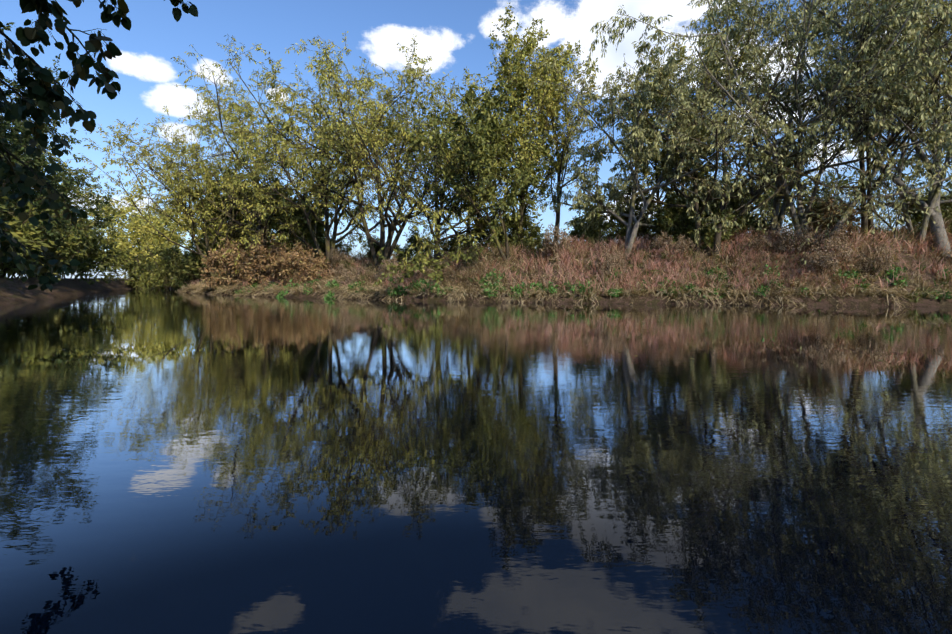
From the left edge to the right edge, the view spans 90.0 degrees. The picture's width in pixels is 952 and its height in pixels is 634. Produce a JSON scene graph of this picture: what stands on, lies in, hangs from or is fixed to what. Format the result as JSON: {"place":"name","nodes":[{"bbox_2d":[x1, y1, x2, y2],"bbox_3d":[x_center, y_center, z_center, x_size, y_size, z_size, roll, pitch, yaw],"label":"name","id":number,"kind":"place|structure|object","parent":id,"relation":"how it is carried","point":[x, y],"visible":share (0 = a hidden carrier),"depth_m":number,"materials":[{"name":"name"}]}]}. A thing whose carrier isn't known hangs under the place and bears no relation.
{"place":"outdoors","nodes":[
{"label":"outdoors","id":0,"kind":"place"},
{"bbox_2d":[0,287,951,633],"bbox_3d":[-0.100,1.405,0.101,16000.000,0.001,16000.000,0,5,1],"label":"water","id":1,"kind":"structure","parent":0,"point":[248,465],"depth_m":3.58,"materials":[{"name":"blue liquid"}]},
{"bbox_2d":[7,292,925,360],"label":"floating leaves","id":2,"kind":"object","parent":1,"relation":"on","point":[260,344],"visible":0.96,"depth_m":11.77,"materials":[{"name":"green plant"}]},
{"bbox_2d":[0,232,951,306],"bbox_3d":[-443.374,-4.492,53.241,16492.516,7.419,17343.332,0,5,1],"label":"ground","id":3,"kind":"structure","parent":0,"point":[15,290],"depth_m":28.94,"materials":[{"name":"plant"}]},
{"bbox_2d":[0,229,33,250],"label":"tree","id":4,"kind":"object","parent":3,"relation":"on","point":[14,234],"visible":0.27,"depth_m":26.66,"materials":[{"name":"green plant"}]},
{"bbox_2d":[0,196,47,254],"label":"shrub","id":5,"kind":"object","parent":3,"relation":"on","point":[21,240],"visible":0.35,"depth_m":33.42,"materials":[{"name":"green plant"}]},
{"bbox_2d":[0,206,56,280],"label":"shrub","id":6,"kind":"object","parent":3,"relation":"on","point":[26,232],"visible":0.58,"depth_m":34.68,"materials":[{"name":"green plant"}]},
{"bbox_2d":[0,186,78,277],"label":"shrub","id":7,"kind":"object","parent":3,"relation":"on","point":[41,259],"visible":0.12,"depth_m":43.25,"materials":[{"name":"green plant"}]},
{"bbox_2d":[0,191,88,282],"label":"shrub","id":8,"kind":"object","parent":3,"relation":"on","point":[69,248],"visible":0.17,"depth_m":39.70,"materials":[{"name":"green plant"}]},
{"bbox_2d":[0,198,94,277],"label":"shrub","id":9,"kind":"object","parent":3,"relation":"on","point":[81,241],"visible":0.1,"depth_m":47.82,"materials":[{"name":"green plant"}]},
{"bbox_2d":[0,113,97,277],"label":"tree","id":10,"kind":"object","parent":3,"relation":"on","point":[59,179],"visible":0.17,"depth_m":54.77,"materials":[{"name":"green plant"}]},
{"bbox_2d":[0,22,118,251],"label":"tree","id":11,"kind":"object","parent":3,"relation":"on","point":[4,135],"visible":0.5,"depth_m":36.86,"materials":[{"name":"green plant"}]},
{"bbox_2d":[0,92,118,250],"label":"tree","id":12,"kind":"object","parent":3,"relation":"on","point":[23,138],"visible":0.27,"depth_m":45.45,"materials":[{"name":"green plant"}]},
{"bbox_2d":[1,192,126,284],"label":"shrub","id":13,"kind":"object","parent":3,"relation":"on","point":[103,253],"visible":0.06,"depth_m":52.27,"materials":[{"name":"green plant"}]},
{"bbox_2d":[17,216,110,276],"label":"shrub","id":14,"kind":"object","parent":3,"relation":"on","point":[89,227],"depth_m":54.98,"materials":[{"name":"green plant"}]},
{"bbox_2d":[14,152,115,228],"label":"tree","id":15,"kind":"object","parent":3,"relation":"on","point":[70,202],"visible":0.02,"depth_m":62.12,"materials":[{"name":"green plant"}]},
{"bbox_2d":[56,167,98,277],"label":"tree","id":16,"kind":"object","parent":3,"relation":"on","point":[74,204],"visible":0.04,"depth_m":72.94,"materials":[{"name":"green plant"}]},
{"bbox_2d":[59,222,133,283],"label":"shrub","id":17,"kind":"object","parent":3,"relation":"on","point":[118,263],"visible":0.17,"depth_m":62.64,"materials":[{"name":"green plant"}]},
{"bbox_2d":[0,0,197,291],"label":"foreground branches","id":18,"kind":"object","parent":3,"relation":"on","point":[42,92],"visible":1,"depth_m":3.23,"materials":[{"name":"green plant"}]},
{"bbox_2d":[64,215,142,279],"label":"shrub","id":19,"kind":"object","parent":3,"relation":"on","point":[105,269],"visible":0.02,"depth_m":70.90,"materials":[{"name":"green plant"}]},
{"bbox_2d":[96,230,153,277],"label":"shrub","id":20,"kind":"object","parent":3,"relation":"on","point":[116,272],"visible":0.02,"depth_m":90.84,"materials":[{"name":"green plant"}]},
{"bbox_2d":[85,189,179,271],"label":"tree","id":21,"kind":"object","parent":3,"relation":"on","point":[137,221],"visible":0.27,"depth_m":78.55,"materials":[{"name":"green plant"}]},
{"bbox_2d":[87,199,189,252],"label":"tree","id":22,"kind":"object","parent":3,"relation":"on","point":[119,229],"visible":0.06,"depth_m":96.23,"materials":[{"name":"green plant"}]},
{"bbox_2d":[119,251,158,278],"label":"shrub","id":23,"kind":"object","parent":3,"relation":"on","point":[140,257],"visible":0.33,"depth_m":80.08,"materials":[{"name":"green plant"}]},
{"bbox_2d":[122,260,169,288],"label":"shrub","id":24,"kind":"object","parent":3,"relation":"on","point":[139,264],"visible":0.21,"depth_m":71.78,"materials":[{"name":"green plant"}]},
{"bbox_2d":[102,187,191,286],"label":"tree","id":25,"kind":"object","parent":3,"relation":"on","point":[176,238],"visible":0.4,"depth_m":67.41,"materials":[{"name":"green plant"}]},
{"bbox_2d":[126,238,191,289],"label":"shrub","id":26,"kind":"object","parent":3,"relation":"on","point":[143,279],"visible":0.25,"depth_m":64.26,"materials":[{"name":"green plant"}]},
{"bbox_2d":[156,245,208,288],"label":"shrub","id":27,"kind":"object","parent":3,"relation":"on","point":[174,268],"visible":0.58,"depth_m":57.52,"materials":[{"name":"green plant"}]},
{"bbox_2d":[165,167,219,251],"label":"tree","id":28,"kind":"object","parent":3,"relation":"on","point":[198,237],"depth_m":60.77,"materials":[{"name":"green plant"}]},
{"bbox_2d":[59,81,341,278],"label":"tree","id":29,"kind":"object","parent":3,"relation":"on","point":[174,194],"visible":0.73,"depth_m":45.89,"materials":[{"name":"green plant"}]},
{"bbox_2d":[179,241,237,279],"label":"shrub","id":30,"kind":"object","parent":3,"relation":"on","point":[197,258],"visible":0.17,"depth_m":50.86,"materials":[{"name":"green plant"}]},
{"bbox_2d":[198,236,254,288],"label":"brown shrub","id":31,"kind":"object","parent":3,"relation":"on","point":[213,259],"visible":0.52,"depth_m":43.98,"materials":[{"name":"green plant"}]},
{"bbox_2d":[188,153,275,248],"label":"tree","id":32,"kind":"object","parent":3,"relation":"on","point":[196,230],"depth_m":55.36,"materials":[{"name":"green plant"}]},
{"bbox_2d":[235,242,249,270],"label":"shrub","id":33,"kind":"object","parent":3,"relation":"on","point":[244,245],"visible":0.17,"depth_m":51.78,"materials":[{"name":"brown plant"}]},
{"bbox_2d":[194,171,294,257],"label":"tree","id":34,"kind":"object","parent":3,"relation":"on","point":[219,201],"visible":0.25,"depth_m":50.92,"materials":[{"name":"green plant"}]},
{"bbox_2d":[222,231,284,287],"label":"brown shrub","id":35,"kind":"object","parent":3,"relation":"on","point":[259,267],"visible":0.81,"depth_m":41.80,"materials":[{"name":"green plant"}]},
{"bbox_2d":[247,236,274,261],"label":"shrub","id":36,"kind":"object","parent":3,"relation":"on","point":[268,245],"visible":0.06,"depth_m":47.90,"materials":[{"name":"green plant"}]},
{"bbox_2d":[133,34,390,277],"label":"tree","id":37,"kind":"object","parent":3,"relation":"on","point":[260,227],"visible":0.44,"depth_m":44.24,"materials":[{"name":"green plant"}]},
{"bbox_2d":[250,231,312,284],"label":"brown shrub","id":38,"kind":"object","parent":3,"relation":"on","point":[274,251],"visible":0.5,"depth_m":40.34,"materials":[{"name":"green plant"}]},
{"bbox_2d":[254,177,332,253],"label":"tree","id":39,"kind":"object","parent":3,"relation":"on","point":[299,214],"visible":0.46,"depth_m":45.98,"materials":[{"name":"green plant"}]},
{"bbox_2d":[192,36,405,273],"bbox_3d":[-13.883,-13.753,40.270,16.518,20.619,15.876,0,5,1],"label":"tree","id":40,"kind":"object","parent":3,"relation":"on","point":[269,136],"visible":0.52,"depth_m":38.98,"materials":[{"name":"green plant"}]},
{"bbox_2d":[284,232,318,261],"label":"shrub","id":41,"kind":"object","parent":3,"relation":"on","point":[293,243],"visible":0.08,"depth_m":45.97,"materials":[{"name":"green plant"}]},
{"bbox_2d":[274,239,336,287],"bbox_3d":[-13.898,-4.272,38.950,4.399,4.102,4.353,4,6,40],"label":"brown shrub","id":42,"kind":"object","parent":3,"relation":"on","point":[300,259],"visible":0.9,"depth_m":38.85,"materials":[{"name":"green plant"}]},
{"bbox_2d":[300,243,322,257],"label":"shrub","id":43,"kind":"object","parent":3,"relation":"on","point":[303,247],"visible":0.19,"depth_m":45.90,"materials":[{"name":"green plant"}]},
{"bbox_2d":[325,244,349,257],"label":"shrub","id":44,"kind":"object","parent":3,"relation":"on","point":[344,250],"visible":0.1,"depth_m":46.95,"materials":[{"name":"green plant"}]},
{"bbox_2d":[331,262,345,276],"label":"slope brush","id":45,"kind":"object","parent":3,"relation":"on","point":[341,266],"visible":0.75,"depth_m":38.61,"materials":[{"name":"brown plant"}]},
{"bbox_2d":[330,249,350,265],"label":"slope brush","id":46,"kind":"object","parent":3,"relation":"on","point":[334,254],"visible":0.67,"depth_m":40.74,"materials":[{"name":"brown plant"}]},
{"bbox_2d":[319,229,361,255],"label":"shrub","id":47,"kind":"object","parent":3,"relation":"on","point":[341,243],"visible":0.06,"depth_m":49.21,"materials":[{"name":"green plant"}]},
{"bbox_2d":[341,265,360,286],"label":"slope brush","id":48,"kind":"object","parent":3,"relation":"on","point":[350,277],"visible":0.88,"depth_m":36.01,"materials":[{"name":"brown plant"}]},
{"bbox_2d":[363,257,378,269],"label":"slope brush","id":49,"kind":"object","parent":3,"relation":"on","point":[369,263],"visible":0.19,"depth_m":39.23,"materials":[{"name":"brown plant"}]},
{"bbox_2d":[364,236,385,260],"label":"shrub","id":50,"kind":"object","parent":3,"relation":"on","point":[376,247],"visible":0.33,"depth_m":41.46,"materials":[{"name":"green plant"}]},
{"bbox_2d":[372,262,393,281],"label":"slope brush","id":51,"kind":"object","parent":3,"relation":"on","point":[380,272],"visible":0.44,"depth_m":35.65,"materials":[{"name":"brown plant"}]},
{"bbox_2d":[380,253,400,272],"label":"slope brush","id":52,"kind":"object","parent":3,"relation":"on","point":[394,262],"visible":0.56,"depth_m":36.26,"materials":[{"name":"brown plant"}]},
{"bbox_2d":[392,243,414,261],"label":"shrub","id":53,"kind":"object","parent":3,"relation":"on","point":[404,250],"visible":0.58,"depth_m":38.92,"materials":[{"name":"green plant"}]},
{"bbox_2d":[270,31,563,269],"bbox_3d":[-5.197,-13.434,36.530,20.803,20.188,19.540,-4,6,-43],"label":"tree","id":54,"kind":"object","parent":3,"relation":"on","point":[370,167],"visible":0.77,"depth_m":34.94,"materials":[{"name":"green plant"}]},
{"bbox_2d":[402,225,434,254],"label":"shrub","id":55,"kind":"object","parent":3,"relation":"on","point":[412,239],"visible":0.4,"depth_m":41.90,"materials":[{"name":"green plant"}]},
{"bbox_2d":[321,95,543,261],"bbox_3d":[-2.712,-10.026,37.951,16.839,12.702,11.088,0,5,1],"label":"tree","id":56,"kind":"object","parent":3,"relation":"on","point":[438,235],"visible":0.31,"depth_m":35.64,"materials":[{"name":"green plant"}]},
{"bbox_2d":[440,230,466,254],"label":"shrub","id":57,"kind":"object","parent":3,"relation":"on","point":[449,243],"visible":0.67,"depth_m":38.46,"materials":[{"name":"green plant"}]},
{"bbox_2d":[373,76,558,285],"bbox_3d":[-0.286,-8.358,32.296,10.352,12.478,12.683,2,5,19],"label":"tree","id":58,"kind":"object","parent":3,"relation":"on","point":[484,136],"visible":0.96,"depth_m":30.18,"materials":[{"name":"green plant"}]},
{"bbox_2d":[399,106,540,252],"bbox_3d":[-0.981,-11.771,38.651,11.049,14.732,19.617,0,5,1],"label":"tree","id":59,"kind":"object","parent":3,"relation":"on","point":[454,163],"visible":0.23,"depth_m":35.25,"materials":[{"name":"green plant"}]},
{"bbox_2d":[451,209,514,251],"bbox_3d":[0.347,-6.764,37.605,5.538,4.362,4.468,0,5,4],"label":"shrub","id":60,"kind":"object","parent":3,"relation":"on","point":[479,230],"visible":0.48,"depth_m":37.08,"materials":[{"name":"green plant"}]},
{"bbox_2d":[490,197,551,247],"bbox_3d":[3.689,-7.208,37.580,6.587,5.188,5.315,3,5,33],"label":"shrub","id":61,"kind":"object","parent":3,"relation":"on","point":[534,229],"visible":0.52,"depth_m":36.48,"materials":[{"name":"green plant"}]},
{"bbox_2d":[509,231,535,250],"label":"shrub","id":62,"kind":"object","parent":3,"relation":"on","point":[515,239],"visible":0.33,"depth_m":36.32,"materials":[{"name":"green plant"}]},
{"bbox_2d":[445,3,600,248],"bbox_3d":[3.946,-13.112,35.612,11.267,17.234,8.978,-2,5,-19],"label":"tree","id":63,"kind":"object","parent":3,"relation":"on","point":[520,91],"visible":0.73,"depth_m":34.03,"materials":[{"name":"green plant"}]},
{"bbox_2d":[525,235,549,254],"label":"shrub","id":64,"kind":"object","parent":3,"relation":"on","point":[537,242],"visible":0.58,"depth_m":34.01,"materials":[{"name":"green plant"}]},
{"bbox_2d":[540,223,575,261],"bbox_3d":[5.621,-5.056,32.337,2.600,2.829,2.318,0,5,-2],"label":"slope brush","id":65,"kind":"object","parent":3,"relation":"on","point":[547,237],"visible":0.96,"depth_m":32.38,"materials":[{"name":"brown plant"}]},
{"bbox_2d":[175,218,951,306],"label":"bank grass","id":66,"kind":"structure","parent":3,"relation":"on","point":[742,285],"depth_m":29.44,"materials":[{"name":"brown plant"}]},
{"bbox_2d":[179,264,951,299],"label":"green bank clumps","id":67,"kind":"object","parent":3,"relation":"on","point":[417,283],"visible":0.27,"depth_m":29.62,"materials":[{"name":"green plant"}]},
{"bbox_2d":[526,44,611,239],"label":"tree","id":68,"kind":"object","parent":3,"relation":"on","point":[566,118],"visible":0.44,"depth_m":36.22,"materials":[{"name":"green plant"}]},
{"bbox_2d":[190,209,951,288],"bbox_3d":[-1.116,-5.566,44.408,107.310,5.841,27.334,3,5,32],"label":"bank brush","id":69,"kind":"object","parent":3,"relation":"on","point":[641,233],"visible":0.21,"depth_m":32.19,"materials":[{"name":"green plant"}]},
{"bbox_2d":[566,214,606,244],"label":"shrub","id":70,"kind":"object","parent":3,"relation":"on","point":[574,232],"visible":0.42,"depth_m":37.32,"materials":[{"name":"green plant"}]},
{"bbox_2d":[570,191,616,241],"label":"tree","id":71,"kind":"object","parent":3,"relation":"on","point":[598,214],"visible":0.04,"depth_m":73.97,"materials":[{"name":"green plant"}]},
{"bbox_2d":[592,248,620,279],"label":"slope brush","id":72,"kind":"object","parent":3,"relation":"on","point":[608,270],"visible":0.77,"depth_m":29.64,"materials":[{"name":"brown plant"}]},
{"bbox_2d":[601,249,625,270],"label":"slope brush","id":73,"kind":"object","parent":3,"relation":"on","point":[621,260],"visible":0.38,"depth_m":30.30,"materials":[{"name":"brown plant"}]},
{"bbox_2d":[575,182,686,243],"bbox_3d":[10.721,-7.301,33.904,6.491,5.112,5.238,-1,5,-14],"label":"shrub","id":74,"kind":"object","parent":3,"relation":"on","point":[611,223],"visible":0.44,"depth_m":33.53,"materials":[{"name":"green plant"}]},
{"bbox_2d":[523,27,796,255],"bbox_3d":[10.827,-11.188,30.864,15.120,14.585,13.110,0,5,1],"label":"tree","id":75,"kind":"object","parent":3,"relation":"on","point":[639,129],"visible":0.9,"depth_m":30.69,"materials":[{"name":"green plant"}]},
{"bbox_2d":[652,232,674,254],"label":"slope brush","id":76,"kind":"object","parent":3,"relation":"on","point":[658,240],"visible":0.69,"depth_m":30.93,"materials":[{"name":"brown plant"}]},
{"bbox_2d":[644,211,687,239],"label":"shrub","id":77,"kind":"object","parent":3,"relation":"on","point":[665,230],"visible":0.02,"depth_m":36.16,"materials":[{"name":"green plant"}]},
{"bbox_2d":[609,5,755,233],"bbox_3d":[14.963,-13.400,35.165,9.718,16.803,7.879,2,5,28],"label":"tree","id":78,"kind":"object","parent":3,"relation":"on","point":[663,152],"visible":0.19,"depth_m":34.15,"materials":[{"name":"green plant"}]},
{"bbox_2d":[672,234,696,259],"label":"slope brush","id":79,"kind":"object","parent":3,"relation":"on","point":[683,245],"visible":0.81,"depth_m":30.18,"materials":[{"name":"brown plant"}]},
{"bbox_2d":[654,171,746,242],"bbox_3d":[15.184,-7.401,32.536,5.094,4.972,6.313,3,6,37],"label":"shrub","id":80,"kind":"object","parent":3,"relation":"on","point":[683,214],"visible":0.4,"depth_m":32.28,"materials":[{"name":"green plant"}]},
{"bbox_2d":[652,184,762,231],"bbox_3d":[19.168,-9.037,40.341,8.307,6.542,6.703,1,5,7],"label":"shrub","id":81,"kind":"object","parent":3,"relation":"on","point":[743,202],"visible":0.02,"depth_m":37.79,"materials":[{"name":"green plant"}]},
{"bbox_2d":[680,206,738,249],"bbox_3d":[15.770,-5.781,31.465,3.352,3.123,3.500,-1,5,-17],"label":"shrub","id":82,"kind":"object","parent":3,"relation":"on","point":[707,232],"visible":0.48,"depth_m":30.84,"materials":[{"name":"green plant"}]},
{"bbox_2d":[510,0,951,243],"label":"tree","id":83,"kind":"object","parent":3,"relation":"on","point":[811,46],"visible":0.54,"depth_m":26.82,"materials":[{"name":"green plant"}]},
{"bbox_2d":[710,189,756,242],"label":"shrub","id":84,"kind":"object","parent":3,"relation":"on","point":[739,221],"visible":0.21,"depth_m":32.60,"materials":[{"name":"green plant"}]},
{"bbox_2d":[737,214,770,236],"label":"shrub","id":85,"kind":"object","parent":3,"relation":"on","point":[755,223],"visible":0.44,"depth_m":33.19,"materials":[{"name":"green plant"}]},
{"bbox_2d":[750,234,774,256],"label":"slope brush","id":86,"kind":"object","parent":3,"relation":"on","point":[765,239],"visible":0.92,"depth_m":29.51,"materials":[{"name":"brown plant"}]},
{"bbox_2d":[605,0,926,256],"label":"tree","id":87,"kind":"object","parent":3,"relation":"on","point":[753,196],"visible":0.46,"depth_m":28.82,"materials":[{"name":"green plant"}]},
{"bbox_2d":[587,0,951,248],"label":"tree","id":88,"kind":"object","parent":3,"relation":"on","point":[689,69],"visible":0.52,"depth_m":27.35,"materials":[{"name":"green plant"}]},
{"bbox_2d":[722,138,852,230],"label":"tree","id":89,"kind":"object","parent":3,"relation":"on","point":[773,190],"visible":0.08,"depth_m":52.67,"materials":[{"name":"green plant"}]},
{"bbox_2d":[769,222,805,258],"bbox_3d":[19.210,-4.588,29.118,2.044,2.496,2.294,4,6,43],"label":"slope brush","id":90,"kind":"object","parent":3,"relation":"on","point":[782,243],"visible":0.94,"depth_m":28.85,"materials":[{"name":"brown plant"}]},
{"bbox_2d":[792,226,828,257],"bbox_3d":[20.331,-4.486,28.712,2.004,2.181,1.786,-1,5,-17],"label":"slope brush","id":91,"kind":"object","parent":3,"relation":"on","point":[806,244],"visible":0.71,"depth_m":28.60,"materials":[{"name":"brown plant"}]},
{"bbox_2d":[804,247,836,276],"bbox_3d":[19.708,-3.164,27.603,1.689,2.061,1.894,0,5,-3],"label":"slope brush","id":92,"kind":"object","parent":3,"relation":"on","point":[808,258],"visible":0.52,"depth_m":27.54,"materials":[{"name":"brown plant"}]},
{"bbox_2d":[797,198,847,230],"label":"shrub","id":93,"kind":"object","parent":3,"relation":"on","point":[815,206],"visible":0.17,"depth_m":32.13,"materials":[{"name":"green plant"}]},
{"bbox_2d":[808,249,843,279],"bbox_3d":[19.867,-2.918,26.961,1.827,1.988,1.628,1,5,16],"label":"slope brush","id":94,"kind":"object","parent":3,"relation":"on","point":[818,263],"visible":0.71,"depth_m":27.01,"materials":[{"name":"brown plant"}]},
{"bbox_2d":[800,190,860,234],"bbox_3d":[22.988,-6.748,30.837,3.587,3.380,3.625,-3,6,-38],"label":"shrub","id":95,"kind":"object","parent":3,"relation":"on","point":[825,222],"visible":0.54,"depth_m":30.49,"materials":[{"name":"green plant"}]},
{"bbox_2d":[710,0,951,266],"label":"tree","id":96,"kind":"object","parent":3,"relation":"on","point":[868,210],"visible":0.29,"depth_m":26.18,"materials":[{"name":"green plant"}]},
{"bbox_2d":[818,222,855,253],"bbox_3d":[21.727,-4.515,29.102,2.406,2.618,2.145,-2,5,-19],"label":"slope brush","id":97,"kind":"object","parent":3,"relation":"on","point":[835,233],"visible":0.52,"depth_m":28.77,"materials":[{"name":"brown plant"}]},
{"bbox_2d":[725,0,951,256],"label":"tree","id":98,"kind":"object","parent":3,"relation":"on","point":[936,214],"visible":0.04,"depth_m":29.50,"materials":[{"name":"green plant"}]},
{"bbox_2d":[819,238,859,273],"bbox_3d":[20.831,-3.541,27.331,2.059,2.241,1.835,2,5,22],"label":"slope brush","id":99,"kind":"object","parent":3,"relation":"on","point":[839,252],"visible":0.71,"depth_m":27.33,"materials":[{"name":"brown plant"}]},
{"bbox_2d":[769,0,951,243],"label":"tree","id":100,"kind":"object","parent":3,"relation":"on","point":[932,202],"visible":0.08,"depth_m":28.85,"materials":[{"name":"green plant"}]},
{"bbox_2d":[779,0,951,232],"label":"tree","id":101,"kind":"object","parent":3,"relation":"on","point":[932,101],"visible":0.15,"depth_m":29.86,"materials":[{"name":"green plant"}]},
{"bbox_2d":[852,244,894,277],"bbox_3d":[22.737,-3.151,27.042,1.780,2.174,1.997,-2,5,-25],"label":"slope brush","id":102,"kind":"object","parent":3,"relation":"on","point":[881,261],"visible":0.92,"depth_m":26.68,"materials":[{"name":"brown plant"}]},
{"bbox_2d":[887,181,951,231],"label":"shrub","id":103,"kind":"object","parent":3,"relation":"on","point":[918,215],"visible":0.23,"depth_m":30.72,"materials":[{"name":"green plant"}]},
{"bbox_2d":[921,190,951,222],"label":"tree","id":104,"kind":"object","parent":3,"relation":"on","point":[942,193],"visible":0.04,"depth_m":54.98,"materials":[{"name":"green plant"}]},
{"bbox_2d":[943,215,951,225],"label":"shrub","id":105,"kind":"object","parent":3,"relation":"on","point":[948,219],"visible":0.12,"depth_m":31.98,"materials":[{"name":"green plant"}]},
{"bbox_2d":[943,171,951,219],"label":"tree","id":106,"kind":"object","parent":3,"relation":"on","point":[948,186],"visible":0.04,"depth_m":56.82,"materials":[{"name":"green plant"}]},
{"bbox_2d":[0,0,951,277],"label":"sky","id":107,"kind":"structure","parent":0,"point":[455,33],"materials":[{"name":"blue"}]}
]}

